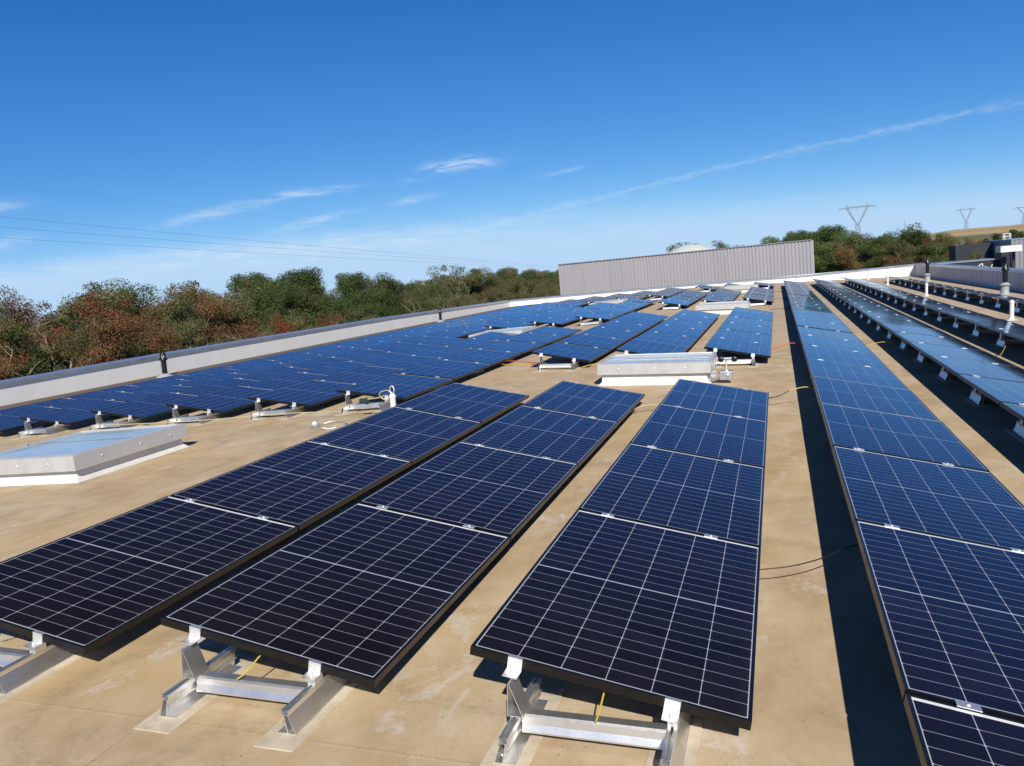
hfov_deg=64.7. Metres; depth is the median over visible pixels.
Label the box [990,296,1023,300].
solar panel
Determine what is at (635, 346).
solar panel
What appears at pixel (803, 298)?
solar panel
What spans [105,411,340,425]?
guy cable
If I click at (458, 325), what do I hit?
solar panel
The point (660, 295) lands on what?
solar panel
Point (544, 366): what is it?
mounting frame
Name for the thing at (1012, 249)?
entrance canopy
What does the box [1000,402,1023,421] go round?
solar panel
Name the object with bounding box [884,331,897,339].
mounting frame
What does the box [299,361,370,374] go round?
solar panel
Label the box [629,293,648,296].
solar panel
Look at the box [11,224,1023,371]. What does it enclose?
terrain
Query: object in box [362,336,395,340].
solar panel
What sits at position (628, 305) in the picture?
solar panel
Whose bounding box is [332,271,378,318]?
tree
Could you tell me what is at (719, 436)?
solar panel
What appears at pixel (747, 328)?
solar panel
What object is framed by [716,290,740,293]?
solar panel
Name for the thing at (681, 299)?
solar panel
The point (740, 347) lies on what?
solar panel
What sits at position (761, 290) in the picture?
solar panel
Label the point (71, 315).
tree
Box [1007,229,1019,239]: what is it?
tree
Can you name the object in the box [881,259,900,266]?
tree
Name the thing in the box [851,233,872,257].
tree
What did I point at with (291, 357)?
solar panel
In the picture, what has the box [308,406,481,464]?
solar panel
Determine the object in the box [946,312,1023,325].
solar panel
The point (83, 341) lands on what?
tree
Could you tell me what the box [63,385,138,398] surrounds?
solar panel
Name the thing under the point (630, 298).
solar panel
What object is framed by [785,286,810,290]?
solar panel
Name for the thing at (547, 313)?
solar panel
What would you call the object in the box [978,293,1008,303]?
mounting frame
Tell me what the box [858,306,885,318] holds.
mounting frame
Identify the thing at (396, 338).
solar panel
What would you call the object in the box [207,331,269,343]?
tree
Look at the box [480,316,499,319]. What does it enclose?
solar panel
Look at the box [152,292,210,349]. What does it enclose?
tree
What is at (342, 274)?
tree
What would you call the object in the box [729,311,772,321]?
solar panel
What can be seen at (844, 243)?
tree
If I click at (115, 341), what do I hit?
tree
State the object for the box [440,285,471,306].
tree
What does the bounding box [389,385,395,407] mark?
anchor post
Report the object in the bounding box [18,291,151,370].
tree
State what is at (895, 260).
tree
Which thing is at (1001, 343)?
mounting frame
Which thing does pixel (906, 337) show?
solar panel
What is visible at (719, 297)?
solar panel
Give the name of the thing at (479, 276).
tree
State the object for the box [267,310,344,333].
tree
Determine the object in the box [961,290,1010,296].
solar panel
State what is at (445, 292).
tree
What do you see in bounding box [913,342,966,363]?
mounting frame
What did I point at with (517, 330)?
skylight
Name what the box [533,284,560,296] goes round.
tree
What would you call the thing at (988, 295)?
solar panel
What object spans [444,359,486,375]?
mounting frame
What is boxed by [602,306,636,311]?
solar panel
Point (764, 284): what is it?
solar panel
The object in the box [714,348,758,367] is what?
mounting frame
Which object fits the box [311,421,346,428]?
cable loop
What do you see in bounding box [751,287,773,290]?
solar panel
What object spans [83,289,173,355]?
tree
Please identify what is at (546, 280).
tree
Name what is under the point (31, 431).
mounting frame
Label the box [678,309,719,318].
solar panel
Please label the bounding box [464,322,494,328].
solar panel
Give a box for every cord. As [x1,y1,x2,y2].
[236,654,260,679]
[595,691,604,721]
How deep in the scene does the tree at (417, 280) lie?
99.29 m
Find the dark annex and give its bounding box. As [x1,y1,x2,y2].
[858,252,1009,269]
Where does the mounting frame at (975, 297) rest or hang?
on the flat roofed building at (826, 689)
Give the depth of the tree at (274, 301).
63.21 m
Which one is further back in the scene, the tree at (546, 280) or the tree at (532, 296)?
the tree at (546, 280)
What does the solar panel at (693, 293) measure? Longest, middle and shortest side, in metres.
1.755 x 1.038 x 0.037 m
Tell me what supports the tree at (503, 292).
on the terrain
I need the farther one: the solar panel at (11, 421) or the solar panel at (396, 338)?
the solar panel at (396, 338)
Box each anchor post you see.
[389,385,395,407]
[925,283,928,295]
[1007,300,1016,320]
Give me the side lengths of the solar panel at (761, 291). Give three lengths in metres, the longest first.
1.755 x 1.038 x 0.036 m
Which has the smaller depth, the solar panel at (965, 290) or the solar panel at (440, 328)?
the solar panel at (965, 290)
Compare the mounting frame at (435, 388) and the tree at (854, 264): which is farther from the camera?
the tree at (854, 264)
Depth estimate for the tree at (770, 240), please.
115.67 m
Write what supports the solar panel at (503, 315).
on the mounting frame
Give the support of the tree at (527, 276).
on the terrain
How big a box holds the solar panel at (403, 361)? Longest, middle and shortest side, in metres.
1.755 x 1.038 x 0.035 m
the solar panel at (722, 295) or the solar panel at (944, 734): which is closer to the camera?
the solar panel at (944, 734)
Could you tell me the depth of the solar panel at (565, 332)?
20.17 m
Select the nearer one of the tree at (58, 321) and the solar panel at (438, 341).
the solar panel at (438, 341)
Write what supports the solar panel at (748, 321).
on the mounting frame
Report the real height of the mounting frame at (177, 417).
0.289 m
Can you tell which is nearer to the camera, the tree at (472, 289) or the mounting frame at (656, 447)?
the mounting frame at (656, 447)
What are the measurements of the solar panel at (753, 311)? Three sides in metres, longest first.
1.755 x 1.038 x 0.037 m
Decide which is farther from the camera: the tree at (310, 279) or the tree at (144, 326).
the tree at (310, 279)
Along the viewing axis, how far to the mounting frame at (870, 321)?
18.73 m
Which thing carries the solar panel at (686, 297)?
on the mounting frame
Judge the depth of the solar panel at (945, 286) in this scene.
28.56 m
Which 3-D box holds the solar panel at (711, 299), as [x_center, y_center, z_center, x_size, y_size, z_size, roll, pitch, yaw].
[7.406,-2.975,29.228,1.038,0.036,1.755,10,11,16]
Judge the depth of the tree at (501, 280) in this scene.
115.69 m
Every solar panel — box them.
[0,398,75,414]
[0,406,60,431]
[0,495,297,654]
[20,399,123,424]
[45,391,130,407]
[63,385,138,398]
[90,392,196,419]
[105,385,190,401]
[120,379,190,392]
[128,374,188,385]
[161,503,509,687]
[166,386,272,413]
[170,440,411,529]
[172,378,257,395]
[173,373,247,386]
[177,369,237,379]
[178,366,230,375]
[223,358,269,366]
[226,360,278,369]
[229,363,290,373]
[234,366,306,380]
[241,372,327,389]
[248,380,354,406]
[263,351,302,358]
[270,353,312,360]
[275,354,326,363]
[287,357,347,368]
[297,345,331,351]
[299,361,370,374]
[303,346,344,353]
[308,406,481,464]
[314,365,402,383]
[315,347,361,355]
[326,340,356,345]
[327,348,383,358]
[337,341,371,346]
[337,373,453,399]
[344,351,405,363]
[349,341,388,347]
[353,336,380,340]
[359,441,577,539]
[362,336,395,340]
[363,341,412,350]
[367,355,437,368]
[373,331,399,335]
[378,335,414,341]
[384,343,436,353]
[386,331,414,335]
[394,328,419,331]
[394,336,437,342]
[394,359,490,380]
[395,382,528,424]
[402,331,436,335]
[406,346,469,357]
[410,327,432,331]
[413,324,433,327]
[416,337,461,345]
[420,330,472,337]
[424,326,454,330]
[429,324,451,327]
[432,321,448,324]
[438,348,520,365]
[440,338,495,347]
[444,320,465,323]
[444,326,489,333]
[446,323,472,326]
[461,319,485,322]
[461,405,617,467]
[463,317,479,320]
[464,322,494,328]
[469,332,516,339]
[470,509,760,730]
[474,340,544,353]
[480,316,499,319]
[482,318,511,322]
[485,322,531,328]
[487,312,506,314]
[494,313,512,316]
[500,315,523,318]
[501,332,564,344]
[504,318,537,324]
[507,311,525,313]
[513,312,535,315]
[517,308,534,310]
[520,314,548,318]
[522,381,644,424]
[525,326,581,336]
[526,309,548,312]
[529,317,574,324]
[531,342,609,362]
[536,307,556,309]
[536,311,561,315]
[547,313,579,320]
[548,305,564,307]
[549,309,569,311]
[557,303,584,306]
[557,306,580,309]
[557,333,625,350]
[560,310,587,314]
[566,301,589,304]
[573,308,597,311]
[575,313,619,319]
[578,443,764,546]
[580,326,638,340]
[581,305,607,308]
[585,300,603,302]
[588,309,628,315]
[592,302,615,305]
[593,298,616,300]
[597,321,650,333]
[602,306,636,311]
[610,315,659,326]
[611,303,644,308]
[615,297,642,299]
[616,339,688,353]
[619,301,651,305]
[622,295,647,297]
[623,311,667,321]
[627,299,657,302]
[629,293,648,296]
[630,404,766,467]
[634,331,697,347]
[646,293,671,296]
[648,324,704,337]
[654,292,676,294]
[657,290,680,292]
[658,299,691,305]
[660,318,710,330]
[660,379,768,420]
[663,289,683,291]
[666,297,695,302]
[670,313,715,323]
[671,295,699,300]
[676,293,703,298]
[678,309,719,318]
[681,291,706,295]
[686,290,709,294]
[695,286,717,289]
[700,297,730,301]
[704,336,770,357]
[706,295,734,300]
[709,293,736,297]
[712,291,738,295]
[713,328,771,343]
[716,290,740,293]
[717,288,741,291]
[719,321,771,334]
[725,316,772,327]
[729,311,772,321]
[733,307,772,315]
[742,295,773,301]
[745,293,773,298]
[747,291,773,296]
[748,290,773,293]
[749,288,773,292]
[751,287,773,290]
[754,283,773,286]
[784,283,806,286]
[785,285,808,288]
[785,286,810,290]
[786,288,812,292]
[786,289,814,294]
[787,291,816,296]
[787,293,818,298]
[788,296,821,301]
[789,298,825,305]
[790,301,829,309]
[791,305,832,312]
[792,308,838,318]
[793,313,844,324]
[795,319,852,332]
[797,326,861,341]
[799,334,873,353]
[802,344,887,368]
[806,358,908,389]
[812,376,939,420]
[820,402,989,471]
[821,284,848,288]
[823,286,852,290]
[826,288,857,292]
[828,289,861,294]
[831,291,865,296]
[832,445,1023,549]
[835,293,872,299]
[839,296,878,302]
[843,299,887,306]
[848,302,896,310]
[854,306,907,315]
[854,520,1023,721]
[857,282,886,286]
[861,284,893,288]
[861,310,920,321]
[869,316,935,328]
[871,287,907,292]
[876,289,914,294]
[879,322,957,338]
[883,291,924,297]
[889,294,935,300]
[892,331,983,350]
[898,296,949,304]
[904,694,1023,765]
[907,300,959,307]
[908,341,1017,366]
[918,303,977,312]
[929,355,1023,382]
[930,284,965,288]
[931,308,998,318]
[939,286,981,291]
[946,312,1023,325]
[949,288,992,293]
[957,374,1023,404]
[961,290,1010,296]
[965,319,1023,331]
[975,293,1021,298]
[989,327,1023,339]
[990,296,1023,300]
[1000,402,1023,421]
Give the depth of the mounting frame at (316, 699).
3.32 m
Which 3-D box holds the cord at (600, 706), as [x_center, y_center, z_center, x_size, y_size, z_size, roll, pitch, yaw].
[0.331,1.149,2.944,0.010,0.084,0.184,-2,8,26]
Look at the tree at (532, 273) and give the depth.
130.62 m
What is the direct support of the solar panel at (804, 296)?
on the mounting frame
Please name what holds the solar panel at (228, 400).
on the mounting frame
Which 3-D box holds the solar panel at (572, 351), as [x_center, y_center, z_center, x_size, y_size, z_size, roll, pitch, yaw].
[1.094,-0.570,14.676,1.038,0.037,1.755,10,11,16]
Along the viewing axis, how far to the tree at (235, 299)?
58.17 m
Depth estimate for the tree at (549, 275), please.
158.84 m
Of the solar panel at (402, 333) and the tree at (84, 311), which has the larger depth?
the tree at (84, 311)
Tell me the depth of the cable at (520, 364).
14.51 m
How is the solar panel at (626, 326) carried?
on the mounting frame
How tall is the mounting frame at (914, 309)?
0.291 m
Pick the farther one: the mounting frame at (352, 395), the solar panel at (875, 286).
the solar panel at (875, 286)
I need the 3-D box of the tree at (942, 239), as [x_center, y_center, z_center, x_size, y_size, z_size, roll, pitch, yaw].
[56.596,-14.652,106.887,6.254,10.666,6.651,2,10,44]
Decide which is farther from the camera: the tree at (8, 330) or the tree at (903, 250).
the tree at (903, 250)
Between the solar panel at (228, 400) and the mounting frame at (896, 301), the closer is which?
the solar panel at (228, 400)
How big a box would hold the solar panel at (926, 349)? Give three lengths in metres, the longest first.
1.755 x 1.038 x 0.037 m
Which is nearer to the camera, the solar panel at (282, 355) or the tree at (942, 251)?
the solar panel at (282, 355)
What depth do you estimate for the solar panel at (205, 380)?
17.12 m
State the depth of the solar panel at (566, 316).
27.27 m
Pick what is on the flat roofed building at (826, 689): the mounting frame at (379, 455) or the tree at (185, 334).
the mounting frame at (379, 455)
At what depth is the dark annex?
64.51 m
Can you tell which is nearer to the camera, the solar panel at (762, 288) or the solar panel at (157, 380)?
the solar panel at (157, 380)
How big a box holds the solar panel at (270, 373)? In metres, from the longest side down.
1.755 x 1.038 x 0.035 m
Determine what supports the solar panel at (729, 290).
on the mounting frame
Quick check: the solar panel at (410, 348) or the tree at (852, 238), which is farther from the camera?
the tree at (852, 238)
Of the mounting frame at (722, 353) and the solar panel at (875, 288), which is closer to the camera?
the mounting frame at (722, 353)
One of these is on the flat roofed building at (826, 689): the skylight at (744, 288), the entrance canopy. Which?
the skylight at (744, 288)
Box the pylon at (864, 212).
[839,204,875,238]
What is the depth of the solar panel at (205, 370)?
21.49 m
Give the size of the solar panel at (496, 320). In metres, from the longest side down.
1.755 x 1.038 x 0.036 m
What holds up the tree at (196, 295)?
on the terrain
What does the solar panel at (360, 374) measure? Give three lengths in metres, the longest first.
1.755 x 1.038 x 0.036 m
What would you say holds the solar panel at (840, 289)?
on the mounting frame
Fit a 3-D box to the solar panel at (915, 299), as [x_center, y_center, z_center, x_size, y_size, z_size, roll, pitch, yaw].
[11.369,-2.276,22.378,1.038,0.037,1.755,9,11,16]
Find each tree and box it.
[0,277,136,368]
[0,284,57,364]
[0,307,135,379]
[0,317,50,380]
[0,320,16,337]
[0,336,14,371]
[4,309,61,371]
[14,295,121,373]
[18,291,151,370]
[52,316,147,366]
[56,320,191,366]
[58,282,174,367]
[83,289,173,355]
[123,305,164,357]
[129,315,212,354]
[135,288,257,342]
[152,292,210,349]
[154,280,203,349]
[163,280,250,338]
[166,322,273,350]
[184,288,261,344]
[194,288,231,321]
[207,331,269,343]
[224,277,297,342]
[225,272,275,294]
[227,326,281,340]
[238,310,312,336]
[240,295,303,312]
[245,277,308,333]
[254,317,305,335]
[257,285,304,331]
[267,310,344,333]
[275,267,334,328]
[289,283,340,328]
[302,291,357,328]
[325,304,378,322]
[326,271,387,303]
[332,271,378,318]
[339,289,378,322]
[348,308,375,321]
[362,272,405,311]
[363,287,398,312]
[363,300,397,319]
[365,289,408,315]
[391,279,416,312]
[399,289,451,313]
[401,297,450,313]
[402,279,428,297]
[404,294,450,311]
[405,283,446,312]
[408,298,448,311]
[419,264,446,297]
[423,285,453,303]
[427,273,461,288]
[429,294,455,308]
[437,267,493,294]
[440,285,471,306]
[441,264,475,298]
[446,266,467,296]
[446,292,476,307]
[448,268,482,292]
[457,297,487,305]
[458,292,489,303]
[465,283,483,298]
[473,276,503,302]
[476,268,518,291]
[479,287,498,302]
[488,281,522,301]
[489,266,512,276]
[489,275,532,294]
[498,273,515,281]
[502,268,520,276]
[509,276,528,298]
[510,278,539,298]
[520,270,542,297]
[520,273,537,298]
[521,269,555,284]
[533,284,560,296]
[535,286,559,296]
[539,271,555,284]
[540,274,559,295]
[540,283,559,295]
[543,278,559,295]
[666,243,679,253]
[711,240,723,247]
[760,236,780,243]
[774,235,795,242]
[782,230,817,244]
[807,228,829,243]
[813,241,843,273]
[814,242,857,271]
[818,223,847,244]
[826,234,856,265]
[829,243,861,270]
[832,230,864,268]
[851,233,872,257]
[854,238,886,269]
[862,242,899,268]
[863,233,894,268]
[869,231,897,240]
[872,239,918,266]
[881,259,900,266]
[883,239,939,264]
[894,222,921,238]
[897,230,919,262]
[898,229,933,259]
[898,256,914,264]
[915,243,948,263]
[918,237,982,256]
[921,242,948,262]
[929,231,961,257]
[962,250,984,259]
[992,233,1002,239]
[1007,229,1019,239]
[1012,231,1023,237]
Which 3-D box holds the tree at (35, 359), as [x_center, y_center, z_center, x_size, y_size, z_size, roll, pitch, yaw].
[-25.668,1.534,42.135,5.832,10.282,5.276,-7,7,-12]
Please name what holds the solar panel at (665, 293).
on the mounting frame
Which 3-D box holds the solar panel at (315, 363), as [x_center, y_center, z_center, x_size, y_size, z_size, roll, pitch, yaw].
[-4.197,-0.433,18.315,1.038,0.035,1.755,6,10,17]
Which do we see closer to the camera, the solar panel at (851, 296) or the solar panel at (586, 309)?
the solar panel at (851, 296)
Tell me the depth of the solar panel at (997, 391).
7.98 m
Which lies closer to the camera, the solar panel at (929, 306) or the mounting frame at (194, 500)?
the mounting frame at (194, 500)
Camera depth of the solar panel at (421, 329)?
30.98 m
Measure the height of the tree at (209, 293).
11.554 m
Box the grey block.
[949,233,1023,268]
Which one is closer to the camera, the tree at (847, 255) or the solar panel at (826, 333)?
the solar panel at (826, 333)
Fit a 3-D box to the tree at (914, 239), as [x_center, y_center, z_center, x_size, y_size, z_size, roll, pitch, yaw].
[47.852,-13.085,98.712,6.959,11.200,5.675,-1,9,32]
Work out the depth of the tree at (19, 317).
51.08 m
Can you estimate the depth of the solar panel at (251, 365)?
20.93 m
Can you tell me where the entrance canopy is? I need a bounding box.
[995,244,1021,267]
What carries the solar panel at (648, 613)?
on the mounting frame at (672, 735)
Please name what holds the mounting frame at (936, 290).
on the flat roofed building at (826, 689)
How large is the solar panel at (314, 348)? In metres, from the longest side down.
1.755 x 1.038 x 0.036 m
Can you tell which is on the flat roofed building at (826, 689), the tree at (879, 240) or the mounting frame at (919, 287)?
the mounting frame at (919, 287)
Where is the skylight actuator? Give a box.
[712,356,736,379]
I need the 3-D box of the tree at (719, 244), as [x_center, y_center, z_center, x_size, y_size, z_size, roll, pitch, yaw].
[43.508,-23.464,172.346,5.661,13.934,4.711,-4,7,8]
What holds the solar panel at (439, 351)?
on the mounting frame
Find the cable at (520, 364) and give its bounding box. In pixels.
[503,364,538,364]
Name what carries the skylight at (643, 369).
on the flat roofed building at (826, 689)
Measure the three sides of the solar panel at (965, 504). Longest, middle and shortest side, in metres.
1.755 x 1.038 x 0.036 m
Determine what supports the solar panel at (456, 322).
on the mounting frame
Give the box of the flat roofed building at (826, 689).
[0,263,1023,765]
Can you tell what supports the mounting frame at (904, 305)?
on the flat roofed building at (826, 689)
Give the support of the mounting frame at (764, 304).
on the flat roofed building at (826, 689)
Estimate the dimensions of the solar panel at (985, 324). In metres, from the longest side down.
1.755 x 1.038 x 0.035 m
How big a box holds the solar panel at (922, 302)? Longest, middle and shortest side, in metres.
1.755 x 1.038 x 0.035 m
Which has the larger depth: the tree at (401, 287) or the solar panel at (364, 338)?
the tree at (401, 287)
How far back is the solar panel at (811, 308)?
21.65 m
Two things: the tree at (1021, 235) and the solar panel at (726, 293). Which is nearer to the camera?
the solar panel at (726, 293)
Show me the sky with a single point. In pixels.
(573, 131)
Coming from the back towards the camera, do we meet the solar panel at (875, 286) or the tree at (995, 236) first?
the tree at (995, 236)
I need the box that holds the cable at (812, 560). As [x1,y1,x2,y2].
[760,544,858,569]
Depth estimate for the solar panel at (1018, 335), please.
12.62 m
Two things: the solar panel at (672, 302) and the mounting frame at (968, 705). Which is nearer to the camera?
the mounting frame at (968, 705)
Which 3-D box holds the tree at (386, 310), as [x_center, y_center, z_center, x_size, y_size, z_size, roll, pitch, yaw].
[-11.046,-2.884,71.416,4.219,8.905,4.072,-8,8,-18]
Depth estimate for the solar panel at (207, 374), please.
19.31 m
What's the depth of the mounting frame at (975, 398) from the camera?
8.70 m
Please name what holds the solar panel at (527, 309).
on the mounting frame
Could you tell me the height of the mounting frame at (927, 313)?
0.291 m
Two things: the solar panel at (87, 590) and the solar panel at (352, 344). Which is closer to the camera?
the solar panel at (87, 590)
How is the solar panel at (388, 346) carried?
on the mounting frame
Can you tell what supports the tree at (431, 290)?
on the terrain
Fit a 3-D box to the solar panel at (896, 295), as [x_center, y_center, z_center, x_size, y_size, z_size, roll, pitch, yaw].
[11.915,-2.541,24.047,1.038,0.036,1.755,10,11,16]
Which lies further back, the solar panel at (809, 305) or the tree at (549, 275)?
the tree at (549, 275)
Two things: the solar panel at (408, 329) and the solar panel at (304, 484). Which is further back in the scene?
the solar panel at (408, 329)
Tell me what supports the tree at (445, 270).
on the terrain
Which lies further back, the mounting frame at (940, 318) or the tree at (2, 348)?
the tree at (2, 348)
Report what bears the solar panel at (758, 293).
on the mounting frame
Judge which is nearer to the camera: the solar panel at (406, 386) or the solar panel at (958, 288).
the solar panel at (406, 386)
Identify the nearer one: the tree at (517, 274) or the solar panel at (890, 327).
the solar panel at (890, 327)
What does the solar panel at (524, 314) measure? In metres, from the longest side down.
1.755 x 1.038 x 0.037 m
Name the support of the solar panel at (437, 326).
on the mounting frame
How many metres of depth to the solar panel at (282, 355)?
24.74 m
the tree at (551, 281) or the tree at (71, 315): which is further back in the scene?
the tree at (551, 281)
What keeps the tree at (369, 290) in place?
on the terrain
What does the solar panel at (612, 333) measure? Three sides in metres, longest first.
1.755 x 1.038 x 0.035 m
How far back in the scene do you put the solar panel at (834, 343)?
13.22 m
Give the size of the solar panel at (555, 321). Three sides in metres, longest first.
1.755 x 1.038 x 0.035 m
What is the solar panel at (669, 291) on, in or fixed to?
on the mounting frame
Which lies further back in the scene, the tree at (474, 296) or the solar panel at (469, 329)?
the tree at (474, 296)
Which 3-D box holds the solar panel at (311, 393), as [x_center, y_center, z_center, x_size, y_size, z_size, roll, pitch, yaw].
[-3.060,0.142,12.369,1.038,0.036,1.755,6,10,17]
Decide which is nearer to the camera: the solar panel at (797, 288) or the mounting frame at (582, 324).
the mounting frame at (582, 324)
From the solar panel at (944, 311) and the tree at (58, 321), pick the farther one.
the tree at (58, 321)
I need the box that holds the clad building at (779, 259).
[557,239,814,294]
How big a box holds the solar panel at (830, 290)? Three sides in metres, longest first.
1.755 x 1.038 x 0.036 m
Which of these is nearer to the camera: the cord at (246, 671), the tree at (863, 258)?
the cord at (246, 671)
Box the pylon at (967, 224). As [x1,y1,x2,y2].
[956,208,974,228]
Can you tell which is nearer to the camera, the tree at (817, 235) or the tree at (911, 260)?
the tree at (911, 260)
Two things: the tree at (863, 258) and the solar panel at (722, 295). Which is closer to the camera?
the solar panel at (722, 295)
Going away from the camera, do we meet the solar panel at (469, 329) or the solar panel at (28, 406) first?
the solar panel at (28, 406)
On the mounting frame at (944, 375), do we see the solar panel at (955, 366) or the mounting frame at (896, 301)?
the solar panel at (955, 366)
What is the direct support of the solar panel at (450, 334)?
on the mounting frame
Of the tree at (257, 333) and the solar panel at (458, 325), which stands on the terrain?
the tree at (257, 333)
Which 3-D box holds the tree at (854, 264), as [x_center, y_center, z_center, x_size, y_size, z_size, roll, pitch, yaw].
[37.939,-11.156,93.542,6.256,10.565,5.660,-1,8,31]
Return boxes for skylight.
[0,424,189,486]
[468,326,536,336]
[589,298,628,304]
[597,352,716,385]
[695,301,749,314]
[725,284,757,292]
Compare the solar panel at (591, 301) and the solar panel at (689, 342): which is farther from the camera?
the solar panel at (591, 301)
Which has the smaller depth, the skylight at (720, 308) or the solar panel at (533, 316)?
the skylight at (720, 308)
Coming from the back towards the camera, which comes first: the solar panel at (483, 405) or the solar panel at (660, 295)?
the solar panel at (660, 295)
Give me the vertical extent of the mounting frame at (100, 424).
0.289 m
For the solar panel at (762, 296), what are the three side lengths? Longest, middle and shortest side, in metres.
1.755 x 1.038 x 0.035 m
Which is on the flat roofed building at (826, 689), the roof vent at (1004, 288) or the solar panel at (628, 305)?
the roof vent at (1004, 288)
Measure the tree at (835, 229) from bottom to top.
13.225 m
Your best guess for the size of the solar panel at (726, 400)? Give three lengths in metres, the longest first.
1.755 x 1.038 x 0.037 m
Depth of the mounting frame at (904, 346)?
13.71 m
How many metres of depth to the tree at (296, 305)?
72.64 m
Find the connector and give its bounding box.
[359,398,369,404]
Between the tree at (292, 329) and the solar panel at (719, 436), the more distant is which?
the tree at (292, 329)
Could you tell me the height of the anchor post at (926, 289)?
0.437 m
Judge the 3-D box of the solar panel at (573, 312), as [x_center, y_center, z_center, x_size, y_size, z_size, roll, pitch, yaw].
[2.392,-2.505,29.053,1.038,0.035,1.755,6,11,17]
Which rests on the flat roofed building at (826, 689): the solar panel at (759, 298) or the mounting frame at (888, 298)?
the mounting frame at (888, 298)
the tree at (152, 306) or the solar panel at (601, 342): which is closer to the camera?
the solar panel at (601, 342)
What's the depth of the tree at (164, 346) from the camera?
43.78 m
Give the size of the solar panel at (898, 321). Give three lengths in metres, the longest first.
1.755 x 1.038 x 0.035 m
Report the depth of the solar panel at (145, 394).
15.44 m
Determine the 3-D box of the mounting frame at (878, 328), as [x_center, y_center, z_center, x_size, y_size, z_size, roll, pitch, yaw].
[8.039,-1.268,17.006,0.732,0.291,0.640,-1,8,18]
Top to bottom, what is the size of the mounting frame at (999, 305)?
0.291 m
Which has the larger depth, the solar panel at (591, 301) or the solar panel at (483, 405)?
the solar panel at (591, 301)
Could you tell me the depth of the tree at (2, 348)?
38.20 m
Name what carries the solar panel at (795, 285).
on the mounting frame
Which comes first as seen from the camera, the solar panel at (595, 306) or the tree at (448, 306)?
the solar panel at (595, 306)
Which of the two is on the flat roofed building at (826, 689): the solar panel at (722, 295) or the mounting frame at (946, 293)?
the mounting frame at (946, 293)
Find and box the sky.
[0,0,1023,328]
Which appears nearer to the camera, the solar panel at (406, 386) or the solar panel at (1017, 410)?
the solar panel at (1017, 410)
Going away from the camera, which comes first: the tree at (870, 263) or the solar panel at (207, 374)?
the solar panel at (207, 374)
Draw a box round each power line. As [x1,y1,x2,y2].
[0,216,556,266]
[6,184,532,245]
[6,227,543,266]
[12,238,550,268]
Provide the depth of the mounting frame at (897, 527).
4.16 m
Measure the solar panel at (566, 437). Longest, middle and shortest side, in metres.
1.755 x 1.038 x 0.035 m
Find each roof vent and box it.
[156,352,171,377]
[437,309,443,321]
[924,258,930,281]
[999,263,1010,294]
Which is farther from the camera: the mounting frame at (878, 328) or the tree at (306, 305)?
the tree at (306, 305)
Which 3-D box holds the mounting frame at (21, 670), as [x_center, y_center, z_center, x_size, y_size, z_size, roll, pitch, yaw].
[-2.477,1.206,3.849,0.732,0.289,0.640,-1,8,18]
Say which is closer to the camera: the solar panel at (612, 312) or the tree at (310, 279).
the solar panel at (612, 312)
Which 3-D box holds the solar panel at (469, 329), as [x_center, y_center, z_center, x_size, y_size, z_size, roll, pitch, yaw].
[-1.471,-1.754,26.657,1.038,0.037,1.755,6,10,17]
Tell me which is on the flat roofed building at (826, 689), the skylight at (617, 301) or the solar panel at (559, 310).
the skylight at (617, 301)
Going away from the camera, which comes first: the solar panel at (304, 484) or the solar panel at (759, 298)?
the solar panel at (304, 484)
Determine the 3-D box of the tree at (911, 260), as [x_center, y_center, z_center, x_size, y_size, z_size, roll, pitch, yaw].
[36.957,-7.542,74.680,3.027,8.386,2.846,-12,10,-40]
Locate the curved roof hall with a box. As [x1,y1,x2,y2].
[668,244,713,252]
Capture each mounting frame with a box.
[0,629,107,703]
[11,418,77,439]
[90,411,150,429]
[134,624,358,751]
[167,405,226,425]
[185,498,301,560]
[245,398,312,421]
[321,380,357,397]
[321,442,408,485]
[335,391,397,415]
[377,505,475,528]
[402,373,445,391]
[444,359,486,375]
[480,654,703,765]
[534,353,582,371]
[579,317,602,326]
[601,512,717,538]
[647,445,733,461]
[661,302,681,310]
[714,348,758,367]
[718,337,757,354]
[747,298,767,306]
[853,447,953,465]
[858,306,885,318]
[865,311,896,324]
[874,316,908,331]
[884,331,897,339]
[884,523,1023,552]
[886,291,899,300]
[894,296,916,303]
[896,331,941,350]
[901,299,926,307]
[911,300,928,311]
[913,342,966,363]
[916,283,935,288]
[921,307,938,315]
[932,287,954,292]
[934,356,997,381]
[935,308,957,321]
[941,286,965,294]
[949,317,974,328]
[953,288,977,297]
[954,698,982,712]
[963,375,993,406]
[965,293,991,300]
[969,324,1011,336]
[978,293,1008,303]
[993,328,1023,347]
[995,299,1023,307]
[1004,403,1023,442]
[1014,302,1023,312]
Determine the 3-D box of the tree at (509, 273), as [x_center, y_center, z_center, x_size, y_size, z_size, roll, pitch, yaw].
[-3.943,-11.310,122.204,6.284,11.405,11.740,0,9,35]
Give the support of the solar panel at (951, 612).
on the mounting frame at (897, 527)
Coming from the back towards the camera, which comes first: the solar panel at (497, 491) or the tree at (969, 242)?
the tree at (969, 242)
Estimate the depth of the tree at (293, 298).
69.62 m
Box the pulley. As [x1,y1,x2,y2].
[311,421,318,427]
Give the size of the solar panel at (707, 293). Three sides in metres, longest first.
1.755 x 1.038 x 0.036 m
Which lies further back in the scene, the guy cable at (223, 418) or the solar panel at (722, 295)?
the solar panel at (722, 295)
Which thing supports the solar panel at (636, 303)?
on the mounting frame

